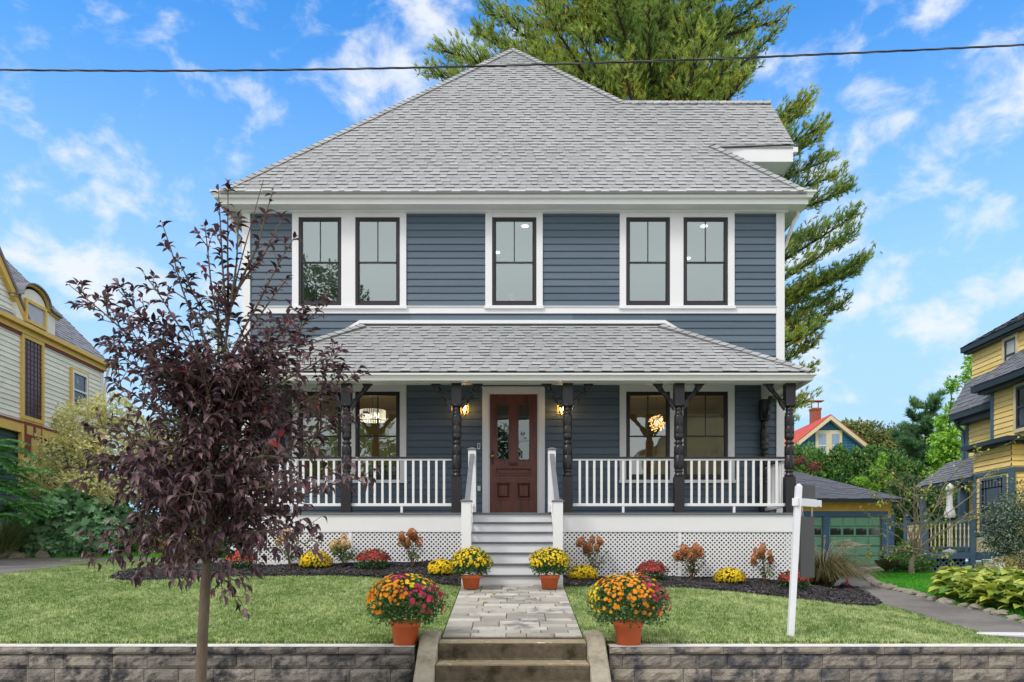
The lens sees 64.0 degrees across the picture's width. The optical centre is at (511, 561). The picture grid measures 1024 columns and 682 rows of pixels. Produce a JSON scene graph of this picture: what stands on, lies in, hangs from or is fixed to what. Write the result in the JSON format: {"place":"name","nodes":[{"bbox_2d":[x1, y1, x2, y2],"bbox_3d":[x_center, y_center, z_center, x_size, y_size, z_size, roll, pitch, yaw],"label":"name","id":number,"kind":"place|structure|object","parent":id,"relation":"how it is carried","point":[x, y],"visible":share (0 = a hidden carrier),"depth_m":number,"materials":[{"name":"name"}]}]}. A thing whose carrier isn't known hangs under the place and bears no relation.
{"place":"outdoors","nodes":[
{"label":"outdoors","id":0,"kind":"place"},
{"bbox_2d":[0,558,227,574],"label":"driveway","id":1,"kind":"structure","parent":0,"point":[7,565],"depth_m":17.82,"materials":[{"name":"grey asphalt"}]},
{"bbox_2d":[0,439,59,527],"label":"sumac shrub","id":2,"kind":"object","parent":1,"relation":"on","point":[13,490],"visible":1,"depth_m":18.81,"materials":[{"name":"green plant"}]},
{"bbox_2d":[26,552,228,557],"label":"garden lawn","id":3,"kind":"structure","parent":0,"point":[98,557],"depth_m":19.46,"materials":[{"name":"plant"}]},
{"bbox_2d":[0,515,51,553],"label":"fountain grass","id":4,"kind":"object","parent":3,"relation":"on","point":[10,540],"depth_m":19.36,"materials":[{"name":"green plant"}]},
{"bbox_2d":[4,477,140,556],"bbox_3d":[-10.777,-1.060,20.098,3.018,2.199,1.778,0,0,0],"label":"plume poppy","id":5,"kind":"object","parent":3,"relation":"on","point":[76,512],"visible":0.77,"depth_m":19.71,"materials":[{"name":"green plant"}]},
{"bbox_2d":[129,525,215,553],"bbox_3d":[-8.781,-0.534,21.559,2.559,1.032,1.324,0,0,0],"label":"garden shrub","id":6,"kind":"object","parent":3,"relation":"on","point":[134,546],"visible":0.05,"depth_m":21.31,"materials":[{"name":"green plant"}]},
{"bbox_2d":[192,477,234,556],"bbox_3d":[-7.235,-1.228,20.105,1.308,2.502,1.972,0,0,0],"label":"garden shrub","id":7,"kind":"object","parent":3,"relation":"on","point":[227,545],"visible":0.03,"depth_m":19.77,"materials":[{"name":"green plant"}]},
{"bbox_2d":[0,559,1023,643],"bbox_3d":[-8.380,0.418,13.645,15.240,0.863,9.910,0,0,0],"label":"lawn","id":8,"kind":"structure","parent":0,"point":[226,616],"depth_m":9.98,"materials":[{"name":"plant"}]},
{"bbox_2d":[108,559,460,585],"bbox_3d":[-3.534,0.172,13.880,5.822,0.398,3.236,0,0,5],"label":"mulch bed","id":9,"kind":"object","parent":8,"relation":"on","point":[314,573],"visible":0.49,"depth_m":12.88,"materials":[{"name":"black wood"}]},
{"bbox_2d":[133,534,226,563],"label":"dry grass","id":10,"kind":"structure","parent":9,"relation":"on","point":[181,559],"depth_m":15.39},
{"bbox_2d":[226,549,255,568],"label":"chrysanthemum","id":11,"kind":"object","parent":9,"relation":"on","point":[236,561],"visible":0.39,"depth_m":13.30,"materials":[{"name":"red plant"}]},
{"bbox_2d":[274,528,295,566],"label":"hydrangea","id":12,"kind":"object","parent":9,"relation":"on","point":[285,553],"visible":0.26,"depth_m":13.49,"materials":[{"name":"beige plant"}]},
{"bbox_2d":[298,550,333,568],"bbox_3d":[-3.222,-0.009,13.453,0.584,0.362,0.592,0,0,0],"label":"chrysanthemum","id":13,"kind":"object","parent":9,"relation":"on","point":[307,558],"visible":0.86,"depth_m":13.29,"materials":[{"name":"yellow plant"}]},
{"bbox_2d":[328,533,357,565],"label":"hydrangea","id":14,"kind":"object","parent":9,"relation":"on","point":[336,545],"visible":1,"depth_m":13.48,"materials":[{"name":"beige plant"}]},
{"bbox_2d":[354,548,390,569],"bbox_3d":[-2.256,-0.021,13.319,0.632,0.405,0.605,0,0,0],"label":"chrysanthemum","id":15,"kind":"object","parent":9,"relation":"on","point":[365,557],"visible":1,"depth_m":13.19,"materials":[{"name":"red plant"}]},
{"bbox_2d":[398,528,424,566],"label":"hydrangea","id":16,"kind":"object","parent":9,"relation":"on","point":[404,541],"visible":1,"depth_m":13.30,"materials":[{"name":"orange plant"}]},
{"bbox_2d":[428,557,453,575],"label":"chrysanthemum","id":17,"kind":"object","parent":9,"relation":"on","point":[437,565],"visible":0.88,"depth_m":12.59,"materials":[{"name":"yellow plant"}]},
{"bbox_2d":[0,44,1023,71],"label":"utility cable","id":18,"kind":"object","parent":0,"point":[504,65],"visible":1,"depth_m":7.00,"materials":[{"name":"black rubber"}]},
{"bbox_2d":[0,560,1023,657],"bbox_3d":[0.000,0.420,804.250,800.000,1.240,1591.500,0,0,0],"label":"ground","id":19,"kind":"structure","parent":0,"point":[392,642],"depth_m":8.68,"materials":[{"name":"green plant"}]},
{"bbox_2d":[0,247,111,527],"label":"house","id":20,"kind":"structure","parent":19,"relation":"on","point":[50,357],"depth_m":23.97,"materials":[{"name":"beige wood"}]},
{"bbox_2d":[20,333,44,424],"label":"window","id":21,"kind":"structure","parent":20,"relation":"in","point":[32,350],"depth_m":23.85,"materials":[{"name":"grey glass"}]},
{"bbox_2d":[24,298,46,330],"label":"window","id":22,"kind":"structure","parent":20,"relation":"in","point":[37,313],"depth_m":23.77,"materials":[{"name":"gold wood"}]},
{"bbox_2d":[70,367,88,414],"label":"window","id":23,"kind":"structure","parent":20,"relation":"in","point":[79,380],"depth_m":26.38,"materials":[{"name":"white wood"}]},
{"bbox_2d":[13,389,185,502],"bbox_3d":[-10.588,-2.303,20.981,4.294,4.436,2.498,0,0,-19],"label":"dogwood tree","id":24,"kind":"object","parent":19,"relation":"on","point":[67,475],"visible":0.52,"depth_m":20.76,"materials":[{"name":"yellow plant"}]},
{"bbox_2d":[128,499,216,552],"bbox_3d":[-9.317,-1.543,23.151,3.276,2.804,2.423,0,0,0],"label":"garden shrub","id":25,"kind":"object","parent":19,"relation":"on","point":[135,511],"visible":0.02,"depth_m":22.40,"materials":[{"name":"green plant"}]},
{"bbox_2d":[126,408,228,536],"bbox_3d":[-11.997,-3.312,29.889,4.436,6.257,3.512,0,0,0],"label":"green tree","id":26,"kind":"object","parent":19,"relation":"on","point":[166,423],"visible":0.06,"depth_m":29.50,"materials":[{"name":"green plant"}]},
{"bbox_2d":[442,585,582,637],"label":"walkway","id":27,"kind":"structure","parent":19,"relation":"on","point":[554,606],"depth_m":9.93,"materials":[{"name":"grey stone"}]},
{"bbox_2d":[449,547,494,588],"bbox_3d":[-0.571,0.088,11.722,0.659,0.614,0.644,0,0,0],"label":"potted chrysanthemum","id":28,"kind":"object","parent":27,"relation":"on","point":[469,557],"visible":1,"depth_m":11.60,"materials":[{"name":"plant"}]},
{"bbox_2d":[527,547,572,588],"bbox_3d":[0.530,0.093,11.713,0.642,0.604,0.653,0,0,-27],"label":"potted chrysanthemum","id":29,"kind":"object","parent":27,"relation":"on","point":[554,560],"visible":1,"depth_m":11.59,"materials":[{"name":"plant"}]},
{"bbox_2d":[209,48,816,585],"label":"blue house","id":30,"kind":"structure","parent":19,"relation":"on","point":[629,254],"depth_m":15.38,"materials":[{"name":"blue wood"}]},
{"bbox_2d":[299,217,340,304],"bbox_3d":[-3.603,-5.624,15.415,0.796,1.662,0.070,0,0,0],"label":"window","id":31,"kind":"structure","parent":30,"relation":"in","point":[301,219],"depth_m":15.38,"materials":[{"name":"black glass"}]},
{"bbox_2d":[299,392,340,479],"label":"window","id":32,"kind":"structure","parent":30,"relation":"in","point":[308,393],"depth_m":15.38,"materials":[{"name":"black glass"}]},
{"bbox_2d":[360,396,385,423],"bbox_3d":[-2.979,-3.314,17.500,0.578,0.672,0.578,0,0,0],"label":"crystal chandelier","id":33,"kind":"object","parent":30,"relation":"hanging from","point":[381,416],"visible":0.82,"depth_m":17.35,"materials":[{"name":"glass"}]},
{"bbox_2d":[356,217,399,304],"bbox_3d":[-2.522,-5.624,15.415,0.828,1.662,0.070,0,0,0],"label":"window","id":34,"kind":"structure","parent":30,"relation":"in","point":[358,219],"depth_m":15.38,"materials":[{"name":"grey glass"}]},
{"bbox_2d":[356,392,399,479],"bbox_3d":[-2.522,-2.355,15.415,0.828,1.655,0.070,0,0,0],"label":"window","id":35,"kind":"structure","parent":30,"relation":"in","point":[386,476],"depth_m":15.38,"materials":[{"name":"black glass"}]},
{"bbox_2d":[490,395,536,512],"bbox_3d":[0.029,-2.006,15.398,0.886,2.256,0.128,0,0,0],"label":"front door","id":36,"kind":"structure","parent":30,"relation":"in","point":[513,480],"depth_m":15.42,"materials":[{"name":"red wood"}]},
{"bbox_2d":[492,217,535,304],"bbox_3d":[0.043,-5.624,15.415,0.825,1.662,0.070,0,0,0],"label":"window","id":37,"kind":"structure","parent":30,"relation":"in","point":[494,219],"depth_m":15.38,"materials":[{"name":"grey glass"}]},
{"bbox_2d":[626,217,669,304],"bbox_3d":[2.554,-5.624,15.415,0.815,1.662,0.070,0,0,0],"label":"window","id":38,"kind":"structure","parent":30,"relation":"in","point":[628,219],"depth_m":15.38,"materials":[{"name":"grey glass"}]},
{"bbox_2d":[626,392,669,479],"bbox_3d":[2.554,-2.355,15.415,0.815,1.655,0.070,0,0,0],"label":"window","id":39,"kind":"structure","parent":30,"relation":"in","point":[667,437],"depth_m":15.38,"materials":[{"name":"black glass"}]},
{"bbox_2d":[648,396,664,430],"bbox_3d":[3.096,-3.209,17.497,0.356,0.881,0.354,0,0,0],"label":"starburst chandelier","id":40,"kind":"object","parent":30,"relation":"hanging from","point":[656,422],"visible":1,"depth_m":17.48,"materials":[{"name":"gold metal"}]},
{"bbox_2d":[683,217,727,304],"bbox_3d":[3.635,-5.624,15.415,0.828,1.662,0.070,0,0,0],"label":"window","id":41,"kind":"structure","parent":30,"relation":"in","point":[686,219],"depth_m":15.38,"materials":[{"name":"grey glass"}]},
{"bbox_2d":[683,392,727,479],"bbox_3d":[3.635,-2.355,15.415,0.828,1.655,0.070,0,0,0],"label":"window","id":42,"kind":"structure","parent":30,"relation":"in","point":[725,394],"depth_m":15.38,"materials":[{"name":"black glass"}]},
{"bbox_2d":[411,0,882,425],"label":"pine tree","id":43,"kind":"object","parent":19,"relation":"on","point":[646,26],"visible":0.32,"depth_m":27.39,"materials":[{"name":"green plant"}]},
{"bbox_2d":[563,574,882,605],"bbox_3d":[4.321,0.447,13.662,7.780,0.437,3.689,0,0,-28],"label":"mulch bed","id":44,"kind":"object","parent":19,"relation":"on","point":[752,587],"visible":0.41,"depth_m":12.83,"materials":[{"name":"black wood"}]},
{"bbox_2d":[566,562,597,579],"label":"chrysanthemum","id":45,"kind":"object","parent":44,"relation":"on","point":[586,571],"visible":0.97,"depth_m":13.00,"materials":[{"name":"yellow plant"}]},
{"bbox_2d":[576,535,608,573],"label":"hydrangea","id":46,"kind":"object","parent":44,"relation":"on","point":[588,546],"visible":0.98,"depth_m":13.47,"materials":[{"name":"orange plant"}]},
{"bbox_2d":[635,559,669,579],"bbox_3d":[2.241,0.168,13.245,0.536,0.419,0.540,0,0,39],"label":"chrysanthemum","id":47,"kind":"object","parent":44,"relation":"on","point":[658,569],"visible":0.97,"depth_m":13.11,"materials":[{"name":"red plant"}]},
{"bbox_2d":[673,542,712,578],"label":"hydrangea","id":48,"kind":"object","parent":44,"relation":"on","point":[694,551],"visible":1,"depth_m":13.44,"materials":[{"name":"orange plant"}]},
{"bbox_2d":[712,567,746,583],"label":"chrysanthemum","id":49,"kind":"object","parent":44,"relation":"on","point":[730,575],"visible":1,"depth_m":13.18,"materials":[{"name":"yellow plant"}]},
{"bbox_2d":[750,543,783,581],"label":"hydrangea","id":50,"kind":"object","parent":44,"relation":"on","point":[761,551],"visible":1,"depth_m":13.43,"materials":[{"name":"orange plant"}]},
{"bbox_2d":[776,570,812,589],"bbox_3d":[4.593,0.308,13.320,0.593,0.385,0.575,0,0,0],"label":"chrysanthemum","id":51,"kind":"object","parent":44,"relation":"on","point":[784,579],"visible":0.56,"depth_m":13.21,"materials":[{"name":"red plant"}]},
{"bbox_2d":[785,534,884,586],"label":"fountain grass","id":52,"kind":"object","parent":44,"relation":"on","point":[830,571],"depth_m":15.19,"materials":[{"name":"plant"}]},
{"bbox_2d":[794,455,821,472],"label":"photinia shrub","id":53,"kind":"object","parent":19,"relation":"on","point":[800,462],"visible":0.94,"depth_m":41.54,"materials":[{"name":"red plant"}]},
{"bbox_2d":[793,441,826,478],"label":"arborvitae","id":54,"kind":"object","parent":19,"relation":"on","point":[799,451],"visible":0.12,"depth_m":43.18,"materials":[{"name":"green plant"}]},
{"bbox_2d":[803,444,832,477],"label":"arborvitae","id":55,"kind":"object","parent":19,"relation":"on","point":[823,458],"visible":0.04,"depth_m":43.96,"materials":[{"name":"green plant"}]},
{"bbox_2d":[822,441,859,486],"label":"arborvitae","id":56,"kind":"object","parent":19,"relation":"on","point":[840,464],"visible":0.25,"depth_m":43.17,"materials":[{"name":"green plant"}]},
{"bbox_2d":[785,471,906,565],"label":"garage","id":57,"kind":"structure","parent":19,"relation":"on","point":[839,514],"depth_m":34.80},
{"bbox_2d":[785,517,821,565],"bbox_3d":[12.065,-0.840,34.829,2.230,2.080,0.062,0,0,0],"label":"garage door","id":58,"kind":"structure","parent":57,"relation":"in","point":[818,520],"depth_m":34.80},
{"bbox_2d":[829,517,880,565],"bbox_3d":[14.570,-0.840,34.829,2.180,2.080,0.062,0,0,0],"label":"garage door","id":59,"kind":"structure","parent":57,"relation":"in","point":[859,530],"depth_m":34.80,"materials":[{"name":"green wood"}]},
{"bbox_2d":[849,444,868,487],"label":"arborvitae","id":60,"kind":"object","parent":19,"relation":"on","point":[855,453],"visible":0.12,"depth_m":44.02,"materials":[{"name":"green plant"}]},
{"bbox_2d":[849,452,893,493],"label":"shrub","id":61,"kind":"object","parent":19,"relation":"on","point":[864,480],"visible":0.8,"depth_m":41.91,"materials":[{"name":"green plant"}]},
{"bbox_2d":[855,443,899,545],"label":"arborvitae","id":62,"kind":"object","parent":19,"relation":"on","point":[871,452],"visible":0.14,"depth_m":43.20,"materials":[{"name":"green plant"}]},
{"bbox_2d":[840,417,923,452],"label":"distant tree","id":63,"kind":"object","parent":19,"relation":"on","point":[868,433],"visible":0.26,"depth_m":83.47,"materials":[{"name":"green plant"}]},
{"bbox_2d":[879,447,907,544],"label":"arborvitae","id":64,"kind":"object","parent":19,"relation":"on","point":[891,456],"visible":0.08,"depth_m":44.01,"materials":[{"name":"green plant"}]},
{"bbox_2d":[891,455,932,563],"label":"arborvitae","id":65,"kind":"object","parent":19,"relation":"on","point":[915,469],"visible":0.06,"depth_m":43.25,"materials":[{"name":"green plant"}]},
{"bbox_2d":[882,388,963,551],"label":"conifer tree","id":66,"kind":"object","parent":19,"relation":"on","point":[914,444],"visible":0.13,"depth_m":54.50,"materials":[{"name":"green plant"}]},
{"bbox_2d":[884,470,964,551],"bbox_3d":[19.169,-1.955,37.306,4.766,4.377,3.326,0,0,0],"label":"dark shrub","id":67,"kind":"object","parent":19,"relation":"on","point":[931,501],"visible":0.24,"depth_m":36.99,"materials":[{"name":"green plant"}]},
{"bbox_2d":[886,512,976,571],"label":"garden deck","id":68,"kind":"structure","parent":19,"relation":"on","point":[958,558],"depth_m":23.98,"materials":[{"name":"blue wood"}]},
{"bbox_2d":[942,483,956,551],"bbox_3d":[13.150,-1.300,24.600,0.400,2.080,0.400,0,0,0],"label":"closed umbrella","id":69,"kind":"object","parent":68,"relation":"on","point":[949,502],"visible":0.76,"depth_m":24.53,"materials":[{"name":"white fabric"}]},
{"bbox_2d":[921,354,971,544],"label":"locust tree","id":70,"kind":"object","parent":19,"relation":"on","point":[946,442],"visible":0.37,"depth_m":41.89,"materials":[{"name":"green plant"}]},
{"bbox_2d":[914,312,1023,569],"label":"yellow house","id":71,"kind":"structure","parent":19,"relation":"on","point":[991,396],"depth_m":23.95,"materials":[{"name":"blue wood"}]},
{"bbox_2d":[979,475,1006,531],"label":"window","id":72,"kind":"structure","parent":71,"relation":"in","point":[989,488],"depth_m":23.27,"materials":[{"name":"blue glass"}]},
{"bbox_2d":[1002,332,1018,362],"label":"window","id":73,"kind":"structure","parent":71,"relation":"in","point":[1009,345],"depth_m":24.59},
{"bbox_2d":[1013,382,1023,432],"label":"window","id":74,"kind":"structure","parent":71,"relation":"in","point":[1020,391],"depth_m":22.54,"materials":[{"name":"white wood"}]},
{"bbox_2d":[0,0,1023,560],"label":"sky","id":75,"kind":"structure","parent":0,"point":[91,163],"materials":[{"name":"blue"}]},
{"bbox_2d":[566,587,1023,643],"bbox_3d":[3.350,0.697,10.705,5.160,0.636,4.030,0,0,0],"label":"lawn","id":76,"kind":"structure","parent":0,"point":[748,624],"depth_m":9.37,"materials":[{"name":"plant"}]},
{"bbox_2d":[787,484,821,635],"bbox_3d":[3.239,0.012,9.026,0.551,1.712,0.134,0,0,-33],"label":"sign post","id":77,"kind":"object","parent":76,"relation":"on","point":[803,531],"visible":0.92,"depth_m":8.95,"materials":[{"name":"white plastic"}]},
{"bbox_2d":[785,400,890,470],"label":"teal house","id":78,"kind":"structure","parent":0,"point":[829,431],"depth_m":59.90,"materials":[{"name":"wood"}]},
{"bbox_2d":[815,430,841,458],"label":"window","id":79,"kind":"structure","parent":78,"relation":"in","point":[828,438],"depth_m":59.90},
{"bbox_2d":[833,566,1023,640],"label":"driveway","id":80,"kind":"structure","parent":0,"point":[980,620],"depth_m":11.83,"materials":[{"name":"grey asphalt"}]},
{"bbox_2d":[977,632,1023,636],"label":"concrete slab","id":81,"kind":"structure","parent":80,"relation":"on","point":[1019,634],"depth_m":9.91,"materials":[{"name":"white concrete"}]},
{"bbox_2d":[869,570,1023,621],"bbox_3d":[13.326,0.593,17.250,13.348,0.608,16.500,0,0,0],"label":"neighbour lawn","id":82,"kind":"structure","parent":0,"point":[1010,607],"depth_m":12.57,"materials":[{"name":"plant"}]},
{"bbox_2d":[874,556,899,572],"bbox_3d":[10.300,0.088,22.500,0.660,0.499,0.660,0,0,0],"label":"garden urn","id":83,"kind":"object","parent":82,"relation":"on","point":[886,565],"visible":0.82,"depth_m":22.34,"materials":[{"name":"stone"}]},
{"bbox_2d":[875,539,940,572],"bbox_3d":[11.198,-0.142,22.983,1.688,1.032,1.638,0,0,-35],"label":"shrub","id":84,"kind":"object","parent":82,"relation":"on","point":[922,565],"visible":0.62,"depth_m":22.62,"materials":[{"name":"green plant"}]},
{"bbox_2d":[859,435,1022,573],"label":"apple tree","id":85,"kind":"object","parent":82,"relation":"on","point":[916,549],"visible":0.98,"depth_m":21.35,"materials":[{"name":"green plant"}]},
{"bbox_2d":[926,566,982,585],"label":"hosta","id":86,"kind":"object","parent":82,"relation":"on","point":[944,571],"visible":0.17,"depth_m":14.26,"materials":[{"name":"green plant"}]},
{"bbox_2d":[927,573,993,600],"bbox_3d":[7.035,0.409,12.894,1.054,0.450,1.020,0,0,0],"label":"hosta","id":87,"kind":"object","parent":82,"relation":"on","point":[945,580],"visible":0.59,"depth_m":12.86,"materials":[{"name":"green plant"}]},
{"bbox_2d":[937,565,998,582],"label":"hosta","id":88,"kind":"object","parent":82,"relation":"on","point":[968,568],"visible":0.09,"depth_m":13.74,"materials":[{"name":"green plant"}]},
{"bbox_2d":[947,566,1000,588],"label":"hosta","id":89,"kind":"object","parent":82,"relation":"on","point":[961,573],"visible":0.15,"depth_m":13.38,"materials":[{"name":"green plant"}]},
{"bbox_2d":[956,579,1020,604],"bbox_3d":[7.165,0.468,12.324,0.891,0.411,0.865,0,0,0],"label":"hosta","id":90,"kind":"object","parent":82,"relation":"on","point":[965,593],"visible":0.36,"depth_m":12.32,"materials":[{"name":"green plant"}]},
{"bbox_2d":[972,572,1014,585],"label":"hosta","id":91,"kind":"object","parent":82,"relation":"on","point":[989,575],"visible":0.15,"depth_m":12.83,"materials":[{"name":"green plant"}]},
{"bbox_2d":[964,579,1023,608],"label":"hosta","id":92,"kind":"object","parent":82,"relation":"on","point":[992,593],"visible":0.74,"depth_m":11.88,"materials":[{"name":"green plant"}]},
{"bbox_2d":[967,479,1023,567],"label":"holly bush","id":93,"kind":"object","parent":82,"relation":"on","point":[1015,524],"visible":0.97,"depth_m":18.34,"materials":[{"name":"green plant"}]},
{"bbox_2d":[974,550,1023,570],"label":"shrub","id":94,"kind":"object","parent":82,"relation":"on","point":[1011,562],"visible":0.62,"depth_m":17.50,"materials":[{"name":"green plant"}]},
{"bbox_2d":[983,576,1023,603],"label":"hosta","id":95,"kind":"object","parent":82,"relation":"on","point":[1007,579],"visible":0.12,"depth_m":12.22,"materials":[{"name":"green plant"}]},
{"bbox_2d":[991,568,1023,576],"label":"hosta","id":96,"kind":"object","parent":82,"relation":"on","point":[1001,572],"visible":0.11,"depth_m":13.22,"materials":[{"name":"green plant"}]},
{"bbox_2d":[998,583,1023,608],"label":"hosta","id":97,"kind":"object","parent":82,"relation":"on","point":[1018,601],"visible":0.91,"depth_m":11.58,"materials":[{"name":"green plant"}]},
{"label":"sidewalk","id":98,"kind":"structure","parent":0,"visible":0},
{"bbox_2d":[0,644,416,681],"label":"retaining wall","id":99,"kind":"structure","parent":98,"relation":"on","point":[225,663],"depth_m":8.42,"materials":[{"name":"stone"}]},
{"bbox_2d":[359,571,455,645],"bbox_3d":[-1.133,0.486,8.576,0.892,0.775,0.868,0,0,31],"label":"potted chrysanthemum","id":100,"kind":"object","parent":99,"relation":"on","point":[405,631],"visible":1,"depth_m":8.41,"materials":[{"name":"plant"}]},
{"bbox_2d":[62,178,380,681],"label":"purple plum tree","id":101,"kind":"object","parent":98,"relation":"on","point":[224,401],"visible":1,"depth_m":6.38,"materials":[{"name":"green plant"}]},
{"bbox_2d":[413,631,610,681],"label":"street steps","id":102,"kind":"structure","parent":98,"relation":"on","point":[584,658],"depth_m":8.29,"materials":[{"name":"concrete"}]},
{"bbox_2d":[607,644,1023,681],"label":"retaining wall","id":103,"kind":"structure","parent":98,"relation":"on","point":[822,663],"depth_m":8.42,"materials":[{"name":"stone"}]},
{"bbox_2d":[584,570,670,645],"bbox_3d":[1.219,0.482,8.576,0.908,0.782,0.947,0,0,0],"label":"potted chrysanthemum","id":104,"kind":"object","parent":103,"relation":"on","point":[629,630],"visible":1,"depth_m":8.41,"materials":[{"name":"plant"}]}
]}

